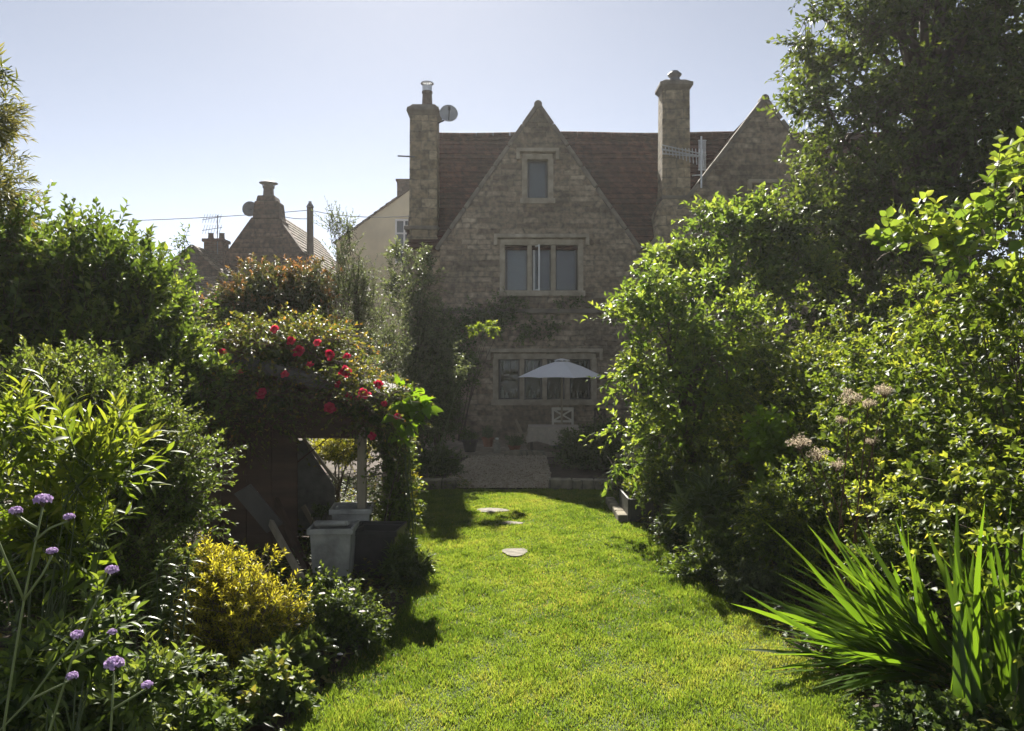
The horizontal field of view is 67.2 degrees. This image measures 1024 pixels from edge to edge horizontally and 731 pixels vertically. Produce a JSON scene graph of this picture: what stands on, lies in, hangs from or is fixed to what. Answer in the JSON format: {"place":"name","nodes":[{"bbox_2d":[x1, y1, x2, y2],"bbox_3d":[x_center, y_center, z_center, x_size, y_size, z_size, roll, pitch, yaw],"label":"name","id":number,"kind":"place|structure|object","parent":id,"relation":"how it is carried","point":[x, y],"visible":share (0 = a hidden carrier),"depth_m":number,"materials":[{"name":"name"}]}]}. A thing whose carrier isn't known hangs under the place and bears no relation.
{"place":"outdoors","nodes":[
{"label":"outdoors","id":0,"kind":"place"},
{"bbox_2d":[307,501,331,556],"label":"planter herb","id":1,"kind":"object","parent":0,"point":[320,511],"visible":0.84,"depth_m":6.90,"materials":[{"name":"green plant"}]},
{"bbox_2d":[494,438,499,452],"bbox_3d":[-0.300,1.596,15.400,0.130,0.300,0.127,0,0,0],"label":"bottle","id":2,"kind":"object","parent":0,"point":[496,446],"visible":1,"depth_m":15.35,"materials":[{"name":"glass"}]},
{"bbox_2d":[447,454,550,488],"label":"gravel path","id":3,"kind":"structure","parent":0,"point":[525,486],"depth_m":12.28,"materials":[{"name":"gravel"}]},
{"bbox_2d":[0,375,1022,730],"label":"ground","id":4,"kind":"structure","parent":0,"point":[556,471],"depth_m":6.06,"materials":[{"name":"soil"}]},
{"bbox_2d":[0,42,53,361],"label":"bamboo","id":5,"kind":"object","parent":4,"relation":"on","point":[8,195],"visible":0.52,"depth_m":5.67,"materials":[{"name":"green plant"}]},
{"bbox_2d":[0,493,74,730],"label":"verbena","id":6,"kind":"object","parent":4,"relation":"on","point":[42,500],"visible":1,"depth_m":1.95,"materials":[{"name":"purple plant"}]},
{"bbox_2d":[0,630,83,730],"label":"verbena","id":7,"kind":"object","parent":4,"relation":"on","point":[76,635],"visible":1,"depth_m":2.00,"materials":[{"name":"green plant"}]},
{"bbox_2d":[0,571,165,730],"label":"phlox","id":8,"kind":"object","parent":4,"relation":"on","point":[41,649],"visible":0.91,"depth_m":2.51,"materials":[{"name":"green plant"}]},
{"bbox_2d":[48,565,118,730],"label":"verbena","id":9,"kind":"object","parent":4,"relation":"on","point":[112,569],"visible":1,"depth_m":2.07,"materials":[{"name":"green plant"}]},
{"bbox_2d":[0,629,179,730],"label":"leafy groundcover","id":10,"kind":"object","parent":4,"relation":"on","point":[37,716],"visible":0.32,"depth_m":2.98,"materials":[{"name":"green plant"}]},
{"bbox_2d":[0,354,188,730],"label":"willowleaf shrub","id":11,"kind":"object","parent":4,"relation":"on","point":[91,455],"visible":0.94,"depth_m":3.01,"materials":[{"name":"green plant"}]},
{"bbox_2d":[50,595,160,717],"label":"lily stem","id":12,"kind":"object","parent":4,"relation":"on","point":[68,693],"visible":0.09,"depth_m":3.25,"materials":[{"name":"green plant"}]},
{"bbox_2d":[0,329,247,660],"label":"privet shrub","id":13,"kind":"object","parent":4,"relation":"on","point":[178,502],"visible":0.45,"depth_m":4.13,"materials":[{"name":"green plant"}]},
{"bbox_2d":[0,180,254,580],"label":"laurel tree","id":14,"kind":"object","parent":4,"relation":"on","point":[85,284],"visible":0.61,"depth_m":5.66,"materials":[{"name":"green plant"}]},
{"bbox_2d":[103,655,152,730],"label":"verbena","id":15,"kind":"object","parent":4,"relation":"on","point":[112,663],"visible":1,"depth_m":1.93,"materials":[{"name":"purple plant"}]},
{"bbox_2d":[82,628,228,730],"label":"catmint","id":16,"kind":"object","parent":4,"relation":"on","point":[156,670],"visible":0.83,"depth_m":2.94,"materials":[{"name":"green plant"}]},
{"bbox_2d":[138,541,206,676],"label":"lily stem","id":17,"kind":"object","parent":4,"relation":"on","point":[171,618],"visible":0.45,"depth_m":3.59,"materials":[{"name":"green plant"}]},
{"bbox_2d":[126,258,249,562],"bbox_3d":[-2.839,0.438,6.313,1.277,2.731,1.152,0,0,23],"label":"fruit shrub","id":18,"kind":"object","parent":4,"relation":"on","point":[184,380],"visible":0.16,"depth_m":6.25,"materials":[{"name":"green plant"}]},
{"bbox_2d":[144,677,253,730],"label":"variegated groundcover","id":19,"kind":"object","parent":4,"relation":"on","point":[201,706],"visible":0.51,"depth_m":3.34,"materials":[{"name":"green plant"}]},
{"bbox_2d":[168,222,249,521],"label":"pear shoots","id":20,"kind":"object","parent":4,"relation":"on","point":[192,279],"visible":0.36,"depth_m":8.59,"materials":[{"name":"green plant"}]},
{"bbox_2d":[165,233,252,318],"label":"house","id":21,"kind":"structure","parent":4,"relation":"on","point":[209,261],"depth_m":24.40,"materials":[{"name":"stone"}]},
{"bbox_2d":[202,214,221,253],"bbox_3d":[-9.775,-4.302,25.100,0.653,1.304,0.212,0,0,0],"label":"tv aerial","id":22,"kind":"object","parent":21,"relation":"attached to","point":[217,217],"visible":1,"depth_m":25.09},
{"bbox_2d":[0,316,422,501],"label":"background hedge","id":23,"kind":"object","parent":4,"relation":"on","point":[298,439],"depth_m":13.09,"materials":[{"name":"green plant"}]},
{"bbox_2d":[162,527,314,677],"bbox_3d":[-1.585,1.391,4.462,0.892,0.873,0.800,0,0,0],"label":"golden shrub","id":24,"kind":"object","parent":4,"relation":"on","point":[239,611],"visible":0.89,"depth_m":4.33,"materials":[{"name":"yellow plant"}]},
{"bbox_2d":[188,643,324,724],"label":"geranium","id":25,"kind":"object","parent":4,"relation":"on","point":[255,685],"visible":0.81,"depth_m":3.82,"materials":[{"name":"green plant"}]},
{"bbox_2d":[190,252,344,339],"bbox_3d":[-3.000,0.210,9.295,1.985,3.187,1.640,0,0,0],"label":"photinia","id":26,"kind":"object","parent":4,"relation":"on","point":[278,287],"visible":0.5,"depth_m":9.09,"materials":[{"name":"green plant"}]},
{"bbox_2d":[257,491,305,578],"bbox_3d":[-1.915,1.430,6.350,0.028,0.658,1.076,0,0,-40],"label":"leaning board","id":27,"kind":"object","parent":4,"relation":"on","point":[281,542],"visible":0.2,"depth_m":6.25,"materials":[{"name":"wood"}]},
{"bbox_2d":[234,484,282,532],"bbox_3d":[-2.120,1.200,6.450,0.380,0.439,0.111,0,0,-29],"label":"leaning board","id":28,"kind":"object","parent":27,"relation":"on","point":[256,505],"visible":0.95,"depth_m":6.43,"materials":[{"name":"wood"}]},
{"bbox_2d":[229,181,348,348],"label":"gabled cottage","id":29,"kind":"structure","parent":4,"relation":"on","point":[269,230],"depth_m":26.00,"materials":[{"name":"stone"}]},
{"bbox_2d":[242,201,253,215],"bbox_3d":[-8.870,-5.300,26.158,0.520,0.512,0.216,0,0,0],"label":"satellite dish","id":30,"kind":"object","parent":29,"relation":"attached to","point":[247,208],"visible":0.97,"depth_m":26.09,"materials":[{"name":"grey metal"}]},
{"bbox_2d":[273,497,312,575],"bbox_3d":[-1.865,1.465,6.550,0.030,0.601,0.811,0,0,-38],"label":"leaning board","id":31,"kind":"object","parent":4,"relation":"on","point":[289,529],"visible":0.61,"depth_m":6.55,"materials":[{"name":"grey wood"}]},
{"bbox_2d":[163,301,432,540],"bbox_3d":[-2.098,0.601,7.003,2.828,2.415,1.981,0,0,-12],"label":"climbing rose","id":32,"kind":"object","parent":4,"relation":"on","point":[305,346],"visible":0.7,"depth_m":6.67,"materials":[{"name":"green plant"}]},
{"bbox_2d":[257,623,338,683],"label":"broadleaf clump","id":33,"kind":"object","parent":4,"relation":"on","point":[303,652],"visible":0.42,"depth_m":4.28,"materials":[{"name":"green plant"}]},
{"bbox_2d":[203,344,405,557],"bbox_3d":[-2.025,0.788,7.574,1.775,2.023,1.851,0,0,0],"label":"garden shelter","id":34,"kind":"object","parent":4,"relation":"on","point":[278,477],"visible":0.22,"depth_m":6.96,"materials":[{"name":"brown wood"}]},
{"bbox_2d":[301,504,314,524],"bbox_3d":[-1.850,1.530,7.250,0.317,0.426,0.020,0,0,21],"label":"leaning board","id":35,"kind":"object","parent":4,"relation":"on","point":[304,508],"visible":0.45,"depth_m":7.27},
{"bbox_2d":[306,201,313,259],"bbox_3d":[-7.068,-1.950,27.000,0.303,7.600,0.280,0,0,0],"label":"utility pole","id":36,"kind":"object","parent":4,"relation":"on","point":[310,237],"visible":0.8,"depth_m":26.91,"materials":[{"name":"brown wood"}]},
{"bbox_2d":[126,210,306,220],"bbox_3d":[-14.540,-5.239,27.000,14.921,0.444,0.022,0,0,0],"label":"overhead wire","id":37,"kind":"object","parent":36,"relation":"attached to","point":[204,217],"visible":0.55,"depth_m":27.00,"materials":[{"name":"black plastic"}]},
{"bbox_2d":[315,211,408,217],"bbox_3d":[-4.690,-4.525,22.750,0.022,1.872,9.756,0,0,-29],"label":"overhead wire","id":38,"kind":"object","parent":36,"relation":"attached to","point":[369,217],"visible":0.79,"depth_m":21.07,"materials":[{"name":"black plastic"}]},
{"bbox_2d":[289,574,344,599],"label":"fern","id":39,"kind":"object","parent":4,"relation":"on","point":[314,582],"visible":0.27,"depth_m":5.66,"materials":[{"name":"green plant"}]},
{"bbox_2d":[298,438,338,535],"bbox_3d":[-2.039,1.246,7.895,0.522,1.009,0.050,0,0,0],"label":"leaning sheet","id":40,"kind":"object","parent":4,"relation":"on","point":[316,485],"visible":0.51,"depth_m":7.90,"materials":[{"name":"fabric"}]},
{"bbox_2d":[307,520,358,583],"bbox_3d":[-1.440,1.515,6.220,0.360,0.460,0.360,0,0,-3],"label":"planter","id":41,"kind":"object","parent":4,"relation":"on","point":[332,546],"visible":0.8,"depth_m":6.07,"materials":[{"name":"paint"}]},
{"bbox_2d":[314,521,350,526],"bbox_3d":[-1.443,1.263,6.212,0.256,0.050,0.187,0,0,0],"label":"rolled cloth","id":42,"kind":"object","parent":41,"relation":"on","point":[329,523],"visible":1,"depth_m":6.12,"materials":[{"name":"fabric"}]},
{"bbox_2d":[281,560,395,656],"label":"leafy perennial","id":43,"kind":"object","parent":4,"relation":"on","point":[334,608],"visible":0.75,"depth_m":4.69,"materials":[{"name":"green plant"}]},
{"bbox_2d":[309,438,375,501],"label":"golden bush","id":44,"kind":"object","parent":4,"relation":"on","point":[332,456],"visible":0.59,"depth_m":9.51,"materials":[{"name":"yellow plant"}]},
{"bbox_2d":[329,502,374,521],"bbox_3d":[-1.440,1.505,6.950,0.370,0.480,0.370,0,0,-6],"label":"planter","id":45,"kind":"object","parent":4,"relation":"on","point":[344,511],"visible":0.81,"depth_m":6.79,"materials":[{"name":"paint"}]},
{"bbox_2d":[311,196,415,375],"bbox_3d":[-2.122,-0.186,9.837,1.749,3.972,1.175,0,0,-17],"label":"slender tree","id":46,"kind":"object","parent":4,"relation":"on","point":[357,307],"visible":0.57,"depth_m":9.84,"materials":[{"name":"green plant"}]},
{"bbox_2d":[333,179,408,380],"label":"cream house","id":47,"kind":"structure","parent":4,"relation":"on","point":[378,235],"depth_m":30.00,"materials":[{"name":"paint"}]},
{"bbox_2d":[395,219,407,262],"bbox_3d":[-4.200,-4.850,30.140,0.800,1.800,0.340,0,0,0],"label":"window","id":48,"kind":"structure","parent":47,"relation":"in","point":[399,223],"depth_m":30.29,"materials":[{"name":"white paint"}]},
{"bbox_2d":[353,521,406,575],"bbox_3d":[-1.140,1.555,6.550,0.416,0.380,0.416,0,0,5],"label":"planter","id":49,"kind":"object","parent":4,"relation":"on","point":[370,543],"visible":0.62,"depth_m":6.37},
{"bbox_2d":[361,395,428,533],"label":"ivy column","id":50,"kind":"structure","parent":4,"relation":"on","point":[392,507],"depth_m":6.96,"materials":[{"name":"green plant"}]},
{"bbox_2d":[388,465,423,535],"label":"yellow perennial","id":51,"kind":"object","parent":4,"relation":"on","point":[415,496],"visible":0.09,"depth_m":7.21,"materials":[{"name":"green plant"}]},
{"bbox_2d":[376,529,442,589],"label":"shrub","id":52,"kind":"object","parent":4,"relation":"on","point":[403,560],"visible":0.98,"depth_m":6.12,"materials":[{"name":"green plant"}]},
{"bbox_2d":[381,374,443,554],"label":"leaf vine","id":53,"kind":"object","parent":4,"relation":"on","point":[425,407],"visible":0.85,"depth_m":6.70,"materials":[{"name":"plant"}]},
{"bbox_2d":[360,235,475,459],"bbox_3d":[-1.591,-0.119,12.273,1.728,3.931,1.734,0,0,33],"label":"olive shrub","id":54,"kind":"object","parent":4,"relation":"on","point":[428,345],"visible":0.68,"depth_m":12.17,"materials":[{"name":"green plant"}]},
{"bbox_2d":[399,436,467,477],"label":"dark shrub","id":55,"kind":"object","parent":4,"relation":"on","point":[445,467],"visible":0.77,"depth_m":12.08,"materials":[{"name":"green plant"}]},
{"bbox_2d":[416,478,456,489],"bbox_3d":[-1.165,1.695,10.999,0.758,0.161,0.217,0,0,0],"label":"stone edging","id":56,"kind":"object","parent":4,"relation":"on","point":[439,481],"visible":0.5,"depth_m":10.90,"materials":[{"name":"stone"}]},
{"bbox_2d":[402,326,489,452],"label":"dark shrub","id":57,"kind":"object","parent":4,"relation":"on","point":[439,435],"visible":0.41,"depth_m":15.35,"materials":[{"name":"green plant"}]},
{"bbox_2d":[430,320,500,477],"bbox_3d":[-0.729,0.546,11.820,1.120,2.512,0.458,0,0,0],"label":"sunlit sapling","id":58,"kind":"object","parent":4,"relation":"on","point":[492,330],"visible":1,"depth_m":11.88,"materials":[{"name":"green plant"}]},
{"bbox_2d":[0,471,1023,730],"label":"ground cover","id":59,"kind":"object","parent":4,"relation":"on","point":[620,483],"visible":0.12,"depth_m":5.62,"materials":[{"name":"green plant"}]},
{"bbox_2d":[549,478,611,489],"bbox_3d":[0.970,1.696,11.005,0.888,0.162,0.208,0,0,0],"label":"stone edging","id":60,"kind":"object","parent":4,"relation":"on","point":[573,483],"visible":0.73,"depth_m":10.91,"materials":[{"name":"stone"}]},
{"bbox_2d":[544,413,632,471],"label":"patio shrub","id":61,"kind":"object","parent":4,"relation":"on","point":[578,454],"visible":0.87,"depth_m":13.08,"materials":[{"name":"green plant"}]},
{"bbox_2d":[630,449,718,527],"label":"shade fern","id":62,"kind":"object","parent":4,"relation":"on","point":[661,487],"visible":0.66,"depth_m":8.16,"materials":[{"name":"green plant"}]},
{"bbox_2d":[574,256,784,515],"bbox_3d":[1.789,0.279,8.506,2.257,3.054,2.123,0,0,0],"label":"apple tree","id":63,"kind":"object","parent":4,"relation":"on","point":[677,370],"visible":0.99,"depth_m":8.34,"materials":[{"name":"green plant"}]},
{"bbox_2d":[612,386,753,506],"bbox_3d":[2.116,1.051,8.802,1.941,1.786,1.486,0,0,0],"label":"edge shrub","id":64,"kind":"object","parent":4,"relation":"on","point":[703,457],"visible":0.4,"depth_m":8.72,"materials":[{"name":"green plant"}]},
{"bbox_2d":[647,505,718,550],"bbox_3d":[1.758,1.583,7.495,0.747,0.544,0.769,0,0,28],"label":"dark mound","id":65,"kind":"object","parent":4,"relation":"on","point":[670,533],"visible":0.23,"depth_m":7.43,"materials":[{"name":"green plant"}]},
{"bbox_2d":[398,70,979,439],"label":"stone house","id":66,"kind":"structure","parent":4,"relation":"on","point":[539,210],"depth_m":18.00,"materials":[{"name":"stone"}]},
{"bbox_2d":[438,105,457,123],"bbox_3d":[-1.623,-5.973,18.264,0.678,0.448,0.394,0,0,34],"label":"satellite dish","id":67,"kind":"object","parent":66,"relation":"attached to","point":[448,113],"visible":0.99,"depth_m":18.25,"materials":[{"name":"grey metal"}]},
{"bbox_2d":[424,286,590,441],"bbox_3d":[-0.209,0.122,17.751,4.106,3.962,1.038,0,0,0],"label":"climbing vine","id":68,"kind":"object","parent":66,"relation":"attached to","point":[501,318],"visible":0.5,"depth_m":17.80,"materials":[{"name":"green plant"}]},
{"bbox_2d":[516,148,558,203],"bbox_3d":[0.600,-4.423,18.098,1.000,1.285,0.416,0,0,0],"label":"window","id":69,"kind":"structure","parent":66,"relation":"in","point":[537,169],"depth_m":17.99,"materials":[{"name":"stone"}]},
{"bbox_2d":[494,234,588,295],"bbox_3d":[0.690,-2.343,18.098,2.220,1.445,0.416,0,0,0],"label":"window","id":70,"kind":"structure","parent":66,"relation":"in","point":[517,267],"depth_m":17.99,"materials":[{"name":"stone"}]},
{"bbox_2d":[487,349,602,404],"bbox_3d":[0.765,0.268,18.167,2.690,1.325,0.555,0,0,0],"label":"window","id":71,"kind":"structure","parent":66,"relation":"in","point":[520,398],"depth_m":17.99,"materials":[{"name":"stone"}]},
{"bbox_2d":[662,136,706,187],"bbox_3d":[4.013,-4.750,17.967,1.054,1.200,0.167,0,0,-4],"label":"tv aerial","id":72,"kind":"object","parent":66,"relation":"attached to","point":[701,162],"visible":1,"depth_m":17.96,"materials":[{"name":"metal"}]},
{"bbox_2d":[747,179,785,215],"bbox_3d":[5.940,-3.782,18.125,0.860,1.125,0.410,0,0,0],"label":"window","id":73,"kind":"structure","parent":66,"relation":"in","point":[750,181],"depth_m":17.92,"materials":[{"name":"glass"}]},
{"bbox_2d":[728,271,806,329],"bbox_3d":[5.920,-1.508,18.156,1.900,1.375,0.473,0,0,0],"label":"window","id":74,"kind":"structure","parent":66,"relation":"in","point":[790,327],"depth_m":18.05,"materials":[{"name":"glass"}]},
{"bbox_2d":[664,459,762,542],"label":"glossy perennial","id":75,"kind":"object","parent":4,"relation":"on","point":[707,496],"visible":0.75,"depth_m":7.04,"materials":[{"name":"green plant"}]},
{"bbox_2d":[652,505,777,586],"bbox_3d":[1.708,1.525,6.364,0.862,0.730,0.930,0,0,41],"label":"leafy mound","id":76,"kind":"object","parent":4,"relation":"on","point":[711,551],"visible":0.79,"depth_m":6.25,"materials":[{"name":"green plant"}]},
{"bbox_2d":[630,177,849,482],"bbox_3d":[3.115,-0.420,10.816,3.073,4.441,2.098,0,0,0],"label":"hazel tree","id":77,"kind":"object","parent":4,"relation":"on","point":[733,220],"visible":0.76,"depth_m":10.55,"materials":[{"name":"green plant"}]},
{"bbox_2d":[713,556,795,605],"bbox_3d":[1.787,1.620,5.757,0.596,0.387,0.562,0,0,0],"label":"pale mound","id":78,"kind":"object","parent":4,"relation":"on","point":[737,582],"visible":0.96,"depth_m":5.68,"materials":[{"name":"green plant"}]},
{"bbox_2d":[729,403,797,559],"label":"backlit perennial","id":79,"kind":"object","parent":4,"relation":"on","point":[765,446],"visible":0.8,"depth_m":6.89,"materials":[{"name":"green plant"}]},
{"bbox_2d":[723,452,874,592],"bbox_3d":[2.260,1.242,5.972,1.202,1.123,1.088,0,0,18],"label":"dense mound","id":80,"kind":"object","parent":4,"relation":"on","point":[786,514],"visible":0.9,"depth_m":5.87,"materials":[{"name":"green plant"}]},
{"bbox_2d":[759,637,877,695],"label":"strap leaf clump","id":81,"kind":"object","parent":4,"relation":"on","point":[843,668],"visible":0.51,"depth_m":4.31,"materials":[{"name":"plant"}]},
{"bbox_2d":[614,220,1023,451],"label":"shade shrub","id":82,"kind":"object","parent":4,"relation":"on","point":[974,341],"visible":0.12,"depth_m":10.70,"materials":[{"name":"green plant"}]},
{"bbox_2d":[785,383,894,618],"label":"dry flowers","id":83,"kind":"object","parent":4,"relation":"on","point":[884,391],"visible":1,"depth_m":5.03,"materials":[{"name":"plant"}]},
{"bbox_2d":[731,504,952,701],"bbox_3d":[1.926,1.259,4.506,1.419,1.017,1.215,0,0,-26],"label":"strap leaf clump","id":84,"kind":"object","parent":4,"relation":"on","point":[864,632],"visible":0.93,"depth_m":4.32,"materials":[{"name":"plant"}]},
{"bbox_2d":[695,237,1023,719],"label":"hedge","id":85,"kind":"object","parent":4,"relation":"on","point":[919,479],"visible":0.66,"depth_m":5.21,"materials":[{"name":"green plant"}]},
{"bbox_2d":[730,0,1023,450],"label":"tree","id":86,"kind":"object","parent":4,"relation":"on","point":[936,147],"visible":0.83,"depth_m":11.18,"materials":[{"name":"green plant"}]},
{"bbox_2d":[833,505,964,617],"bbox_3d":[2.499,1.333,5.018,0.834,0.939,0.730,0,0,0],"label":"corner bush","id":87,"kind":"object","parent":4,"relation":"on","point":[887,552],"visible":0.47,"depth_m":4.89,"materials":[{"name":"green plant"}]},
{"bbox_2d":[841,679,1011,730],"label":"corner groundcover","id":88,"kind":"object","parent":4,"relation":"on","point":[900,717],"visible":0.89,"depth_m":3.64,"materials":[{"name":"green plant"}]},
{"bbox_2d":[860,126,1023,575],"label":"plum shoots","id":89,"kind":"object","parent":4,"relation":"on","point":[954,242],"visible":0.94,"depth_m":4.71,"materials":[{"name":"green plant"}]},
{"bbox_2d":[924,495,1023,730],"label":"strap leaf clump","id":90,"kind":"object","parent":4,"relation":"on","point":[972,674],"visible":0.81,"depth_m":3.73,"materials":[{"name":"plant"}]},
{"bbox_2d":[0,0,1023,370],"label":"sky","id":91,"kind":"structure","parent":0,"point":[173,109],"materials":[{"name":"blue"}]},
{"bbox_2d":[378,440,713,456],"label":"patio","id":92,"kind":"structure","parent":0,"point":[481,449],"depth_m":16.20,"materials":[{"name":"stone"}]},
{"bbox_2d":[457,427,478,451],"bbox_3d":[-0.868,1.494,15.571,0.478,0.505,0.610,0,0,0],"label":"flower pot","id":93,"kind":"object","parent":92,"relation":"on","point":[470,443],"visible":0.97,"depth_m":15.50,"materials":[{"name":"ceramic"}]},
{"bbox_2d":[479,424,495,446],"bbox_3d":[-0.522,1.503,16.559,0.311,0.486,0.530,0,0,-16],"label":"flower pot","id":94,"kind":"object","parent":92,"relation":"on","point":[488,440],"visible":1,"depth_m":16.52,"materials":[{"name":"ceramic"}]},
{"bbox_2d":[504,434,526,449],"bbox_3d":[0.074,1.549,15.209,0.468,0.393,0.328,0,0,0],"label":"flower pot","id":95,"kind":"object","parent":92,"relation":"on","point":[515,442],"visible":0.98,"depth_m":15.20,"materials":[{"name":"ceramic"}]},
{"bbox_2d":[515,419,529,449],"bbox_3d":[0.212,1.436,15.900,0.337,0.631,0.350,0,0,0],"label":"folding chair","id":96,"kind":"object","parent":92,"relation":"on","point":[521,432],"visible":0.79,"depth_m":15.72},
{"bbox_2d":[519,356,600,447],"bbox_3d":[1.060,0.773,16.400,1.760,1.946,1.760,0,0,11],"label":"parasol","id":97,"kind":"object","parent":92,"relation":"on","point":[562,369],"visible":0.84,"depth_m":15.96,"materials":[{"name":"fabric"}]},
{"bbox_2d":[552,407,573,424],"bbox_3d":[1.120,1.338,16.789,0.485,0.820,0.497,0,0,0],"label":"garden chair","id":98,"kind":"object","parent":92,"relation":"on","point":[570,409],"visible":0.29,"depth_m":16.99,"materials":[{"name":"beige paint"}]},
{"bbox_2d":[556,428,572,450],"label":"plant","id":99,"kind":"object","parent":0,"point":[563,432],"visible":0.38,"depth_m":15.05,"materials":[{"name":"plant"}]},
{"bbox_2d":[274,487,888,730],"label":"lawn","id":100,"kind":"structure","parent":0,"point":[560,696],"depth_m":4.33,"materials":[{"name":"plant"}]},
{"bbox_2d":[477,508,508,512],"bbox_3d":[-0.217,1.758,9.265,0.408,0.044,0.275,0,0,0],"label":"stepping stone","id":101,"kind":"object","parent":100,"relation":"on","point":[492,510],"visible":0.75,"depth_m":9.22,"materials":[{"name":"stone"}]},
{"bbox_2d":[501,521,522,524],"bbox_3d":[0.000,1.758,8.506,0.257,0.044,0.193,0,0,0],"label":"stepping stone","id":102,"kind":"object","parent":100,"relation":"on","point":[507,522],"visible":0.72,"depth_m":8.51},
{"bbox_2d":[502,548,526,556],"bbox_3d":[0.026,1.758,7.172,0.240,0.044,0.305,0,0,0],"label":"stepping stone","id":103,"kind":"object","parent":100,"relation":"on","point":[514,552],"visible":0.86,"depth_m":7.19,"materials":[{"name":"stone"}]},
{"bbox_2d":[606,497,626,521],"bbox_3d":[1.239,1.710,9.185,0.117,0.090,1.200,0,0,0],"label":"stone edging","id":104,"kind":"object","parent":100,"relation":"on","point":[615,507],"visible":0.98,"depth_m":8.96,"materials":[{"name":"stone"}]},
{"bbox_2d":[619,475,653,522],"bbox_3d":[1.415,1.507,8.900,0.316,0.486,0.700,0,0,0],"label":"trough","id":105,"kind":"object","parent":100,"relation":"on","point":[627,502],"visible":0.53,"depth_m":8.55,"materials":[{"name":"stone"}]},
{"bbox_2d":[580,408,605,432],"bbox_3d":[1.698,1.338,16.615,0.513,0.821,0.489,0,0,-21],"label":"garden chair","id":106,"kind":"object","parent":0,"point":[602,410],"visible":0.26,"depth_m":16.62,"materials":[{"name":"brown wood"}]},
{"bbox_3d":[0.860,1.498,15.900,1.000,0.496,0.620,0,0,0],"label":"garden table","id":107,"kind":"object","parent":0,"visible":0},
{"bbox_2d":[526,425,579,444],"bbox_3d":[0.860,1.427,15.900,1.167,0.366,0.772,0,0,0],"label":"tablecloth","id":108,"kind":"object","parent":107,"relation":"on","point":[547,434],"visible":0.63,"depth_m":15.56,"materials":[{"name":"fabric"}]}
]}

